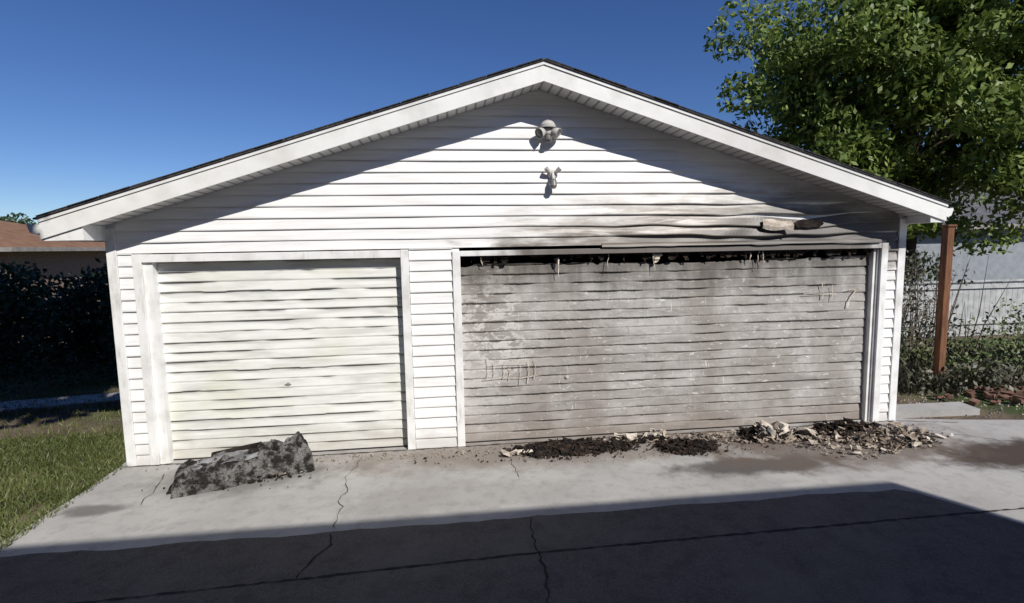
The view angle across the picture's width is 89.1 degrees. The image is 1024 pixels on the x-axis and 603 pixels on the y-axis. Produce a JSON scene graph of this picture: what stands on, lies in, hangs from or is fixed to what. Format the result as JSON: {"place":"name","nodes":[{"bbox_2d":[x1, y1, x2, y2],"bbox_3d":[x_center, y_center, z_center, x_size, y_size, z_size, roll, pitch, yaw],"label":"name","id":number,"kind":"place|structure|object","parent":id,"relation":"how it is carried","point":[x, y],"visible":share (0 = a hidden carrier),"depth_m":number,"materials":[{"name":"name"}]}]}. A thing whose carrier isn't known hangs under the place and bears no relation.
{"place":"outdoors","nodes":[
{"label":"outdoors","id":0,"kind":"place"},
{"bbox_2d":[0,212,38,224],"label":"background tree","id":1,"kind":"object","parent":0,"point":[9,218],"visible":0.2,"depth_m":33.74,"materials":[{"name":"green plant"}]},
{"bbox_2d":[0,392,119,411],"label":"garden path","id":2,"kind":"structure","parent":0,"point":[68,401],"depth_m":8.02,"materials":[{"name":"concrete"}]},
{"bbox_2d":[0,362,127,551],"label":"lawn grass","id":3,"kind":"structure","parent":0,"point":[103,461],"depth_m":5.71,"materials":[{"name":"green plant"}]},
{"bbox_2d":[0,418,1023,556],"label":"driveway","id":4,"kind":"structure","parent":0,"point":[111,512],"depth_m":4.84,"materials":[{"name":"concrete"}]},
{"bbox_2d":[166,431,314,498],"bbox_3d":[-2.660,1.567,5.179,1.286,0.337,0.568,-3,6,-21],"label":"burnt seat cushion","id":5,"kind":"object","parent":4,"relation":"on","point":[260,461],"visible":1,"depth_m":5.06,"materials":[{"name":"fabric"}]},
{"bbox_2d":[124,424,933,490],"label":"burnt flecks","id":6,"kind":"object","parent":4,"relation":"on","point":[603,450],"visible":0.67,"depth_m":5.59,"materials":[{"name":"grey wood"}]},
{"bbox_2d":[146,420,953,470],"bbox_3d":[0.738,1.556,5.473,8.947,0.169,1.042,-2,6,-6],"label":"debris","id":7,"kind":"object","parent":4,"relation":"on","point":[782,427],"visible":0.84,"depth_m":5.83,"materials":[{"name":"grey wood"}]},
{"bbox_2d":[506,436,639,458],"bbox_3d":[0.675,1.572,5.717,1.514,0.088,0.529,-2,6,-6],"label":"burnt debris","id":8,"kind":"object","parent":4,"relation":"on","point":[563,445],"visible":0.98,"depth_m":5.67,"materials":[{"name":"grey wood"}]},
{"bbox_2d":[128,420,1023,527],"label":"driveway cracks","id":9,"kind":"object","parent":4,"relation":"on","point":[483,445],"visible":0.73,"depth_m":5.76,"materials":[{"name":"black concrete"}]},
{"bbox_2d":[633,433,720,454],"bbox_3d":[1.795,1.555,5.728,0.960,0.080,0.521,1,6,16],"label":"burnt debris","id":10,"kind":"object","parent":4,"relation":"on","point":[678,445],"visible":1,"depth_m":5.68,"materials":[{"name":"grey wood"}]},
{"bbox_2d":[722,417,942,450],"bbox_3d":[3.658,1.462,5.899,2.536,0.162,0.895,-2,6,-6],"label":"burnt debris","id":11,"kind":"object","parent":4,"relation":"on","point":[851,426],"visible":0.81,"depth_m":5.95,"materials":[{"name":"grey wood"}]},
{"bbox_2d":[0,313,1023,529],"bbox_3d":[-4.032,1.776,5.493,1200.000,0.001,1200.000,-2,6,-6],"label":"ground","id":12,"kind":"structure","parent":0,"point":[1012,413],"depth_m":7.31,"materials":[{"name":"green plant"}]},
{"bbox_2d":[0,251,107,308],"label":"walls","id":13,"kind":"structure","parent":12,"relation":"on","point":[54,263],"depth_m":22.08,"materials":[{"name":"beige brick"}]},
{"bbox_2d":[0,221,104,246],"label":"roof","id":14,"kind":"structure","parent":13,"relation":"on","point":[12,234],"depth_m":21.94,"materials":[{"name":"paint"}]},
{"bbox_2d":[0,247,105,251],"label":"roof fascia","id":15,"kind":"structure","parent":14,"relation":"attached to","point":[16,249],"depth_m":20.70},
{"bbox_2d":[0,257,116,375],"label":"hedge","id":16,"kind":"object","parent":12,"relation":"on","point":[44,323],"visible":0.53,"depth_m":10.13,"materials":[{"name":"green plant"}]},
{"bbox_2d":[27,58,953,466],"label":"garage","id":17,"kind":"structure","parent":12,"relation":"on","point":[447,268],"depth_m":5.72,"materials":[{"name":"white"}]},
{"bbox_2d":[535,120,560,142],"bbox_3d":[0.385,-1.814,5.554,0.287,0.244,0.184,-2,6,-6],"label":"flood light","id":18,"kind":"object","parent":17,"relation":"attached to","point":[547,130],"visible":1,"depth_m":5.51,"materials":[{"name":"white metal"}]},
{"bbox_2d":[544,166,561,188],"bbox_3d":[0.443,-1.336,5.610,0.195,0.240,0.116,-2,6,-6],"label":"motion sensor light","id":19,"kind":"object","parent":17,"relation":"attached to","point":[552,174],"visible":1,"depth_m":5.59,"materials":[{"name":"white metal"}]},
{"bbox_2d":[0,489,1023,602],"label":"asphalt alley","id":20,"kind":"structure","parent":12,"relation":"on","point":[963,557],"depth_m":3.68,"materials":[{"name":"grey asphalt"}]},
{"bbox_2d":[72,507,1023,602],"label":"asphalt seams","id":21,"kind":"object","parent":20,"relation":"on","point":[540,561],"visible":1,"depth_m":3.78,"materials":[{"name":"black asphalt"}]},
{"bbox_2d":[703,0,1023,283],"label":"ash tree","id":22,"kind":"object","parent":12,"relation":"on","point":[923,65],"visible":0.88,"depth_m":12.72,"materials":[{"name":"green plant"}]},
{"bbox_2d":[896,402,979,417],"bbox_3d":[5.393,1.429,6.824,1.351,0.085,0.321,-2,6,-5],"label":"side pad","id":23,"kind":"object","parent":12,"relation":"on","point":[940,409],"visible":0.61,"depth_m":6.71,"materials":[{"name":"concrete"}]},
{"bbox_2d":[932,224,956,386],"bbox_3d":[6.501,0.096,7.853,0.150,2.485,0.150,-2,6,-6],"label":"wooden post","id":24,"kind":"object","parent":12,"relation":"on","point":[943,294],"visible":0.78,"depth_m":7.81,"materials":[{"name":"brown wood"}]},
{"bbox_2d":[899,246,1023,401],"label":"dry shrub","id":25,"kind":"object","parent":12,"relation":"on","point":[986,376],"visible":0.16,"depth_m":8.94,"materials":[{"name":"green plant"}]},
{"bbox_2d":[901,256,1011,366],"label":"dry twigs","id":26,"kind":"object","parent":25,"relation":"attached to","point":[910,326],"visible":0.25,"depth_m":9.22,"materials":[{"name":"brown plant"}]},
{"bbox_2d":[899,298,1023,385],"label":"weeds","id":27,"kind":"object","parent":12,"relation":"on","point":[1019,343],"visible":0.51,"depth_m":8.93,"materials":[{"name":"green plant"}]},
{"bbox_2d":[900,279,1023,336],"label":"white fence","id":28,"kind":"object","parent":12,"relation":"on","point":[970,295],"visible":0.28,"depth_m":12.08,"materials":[{"name":"paint"}]},
{"bbox_2d":[915,229,1023,283],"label":"walls","id":29,"kind":"structure","parent":12,"relation":"on","point":[1006,265],"depth_m":18.14,"materials":[{"name":"white paint"}]},
{"bbox_2d":[921,185,1023,224],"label":"roof","id":30,"kind":"structure","parent":29,"relation":"on","point":[981,209],"depth_m":18.78,"materials":[{"name":"paint"}]},
{"bbox_2d":[927,224,1023,229],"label":"roof fascia","id":31,"kind":"structure","parent":30,"relation":"attached to","point":[1009,225],"depth_m":17.47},
{"bbox_2d":[933,385,1023,405],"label":"brick rubble","id":32,"kind":"object","parent":12,"relation":"on","point":[995,393],"visible":0.95,"depth_m":7.34,"materials":[{"name":"red brick"}]},
{"bbox_2d":[0,0,1023,223],"label":"sky","id":33,"kind":"structure","parent":0,"point":[98,97],"materials":[{"name":"blue"}]},
{"bbox_2d":[896,387,1023,418],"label":"loose gravel","id":34,"kind":"structure","parent":0,"point":[984,404],"depth_m":7.23,"materials":[{"name":"grey gravel"}]},
{"bbox_2d":[897,342,1023,395],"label":"hedge","id":35,"kind":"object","parent":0,"point":[939,378],"depth_m":7.97,"materials":[{"name":"green plant"}]}
]}

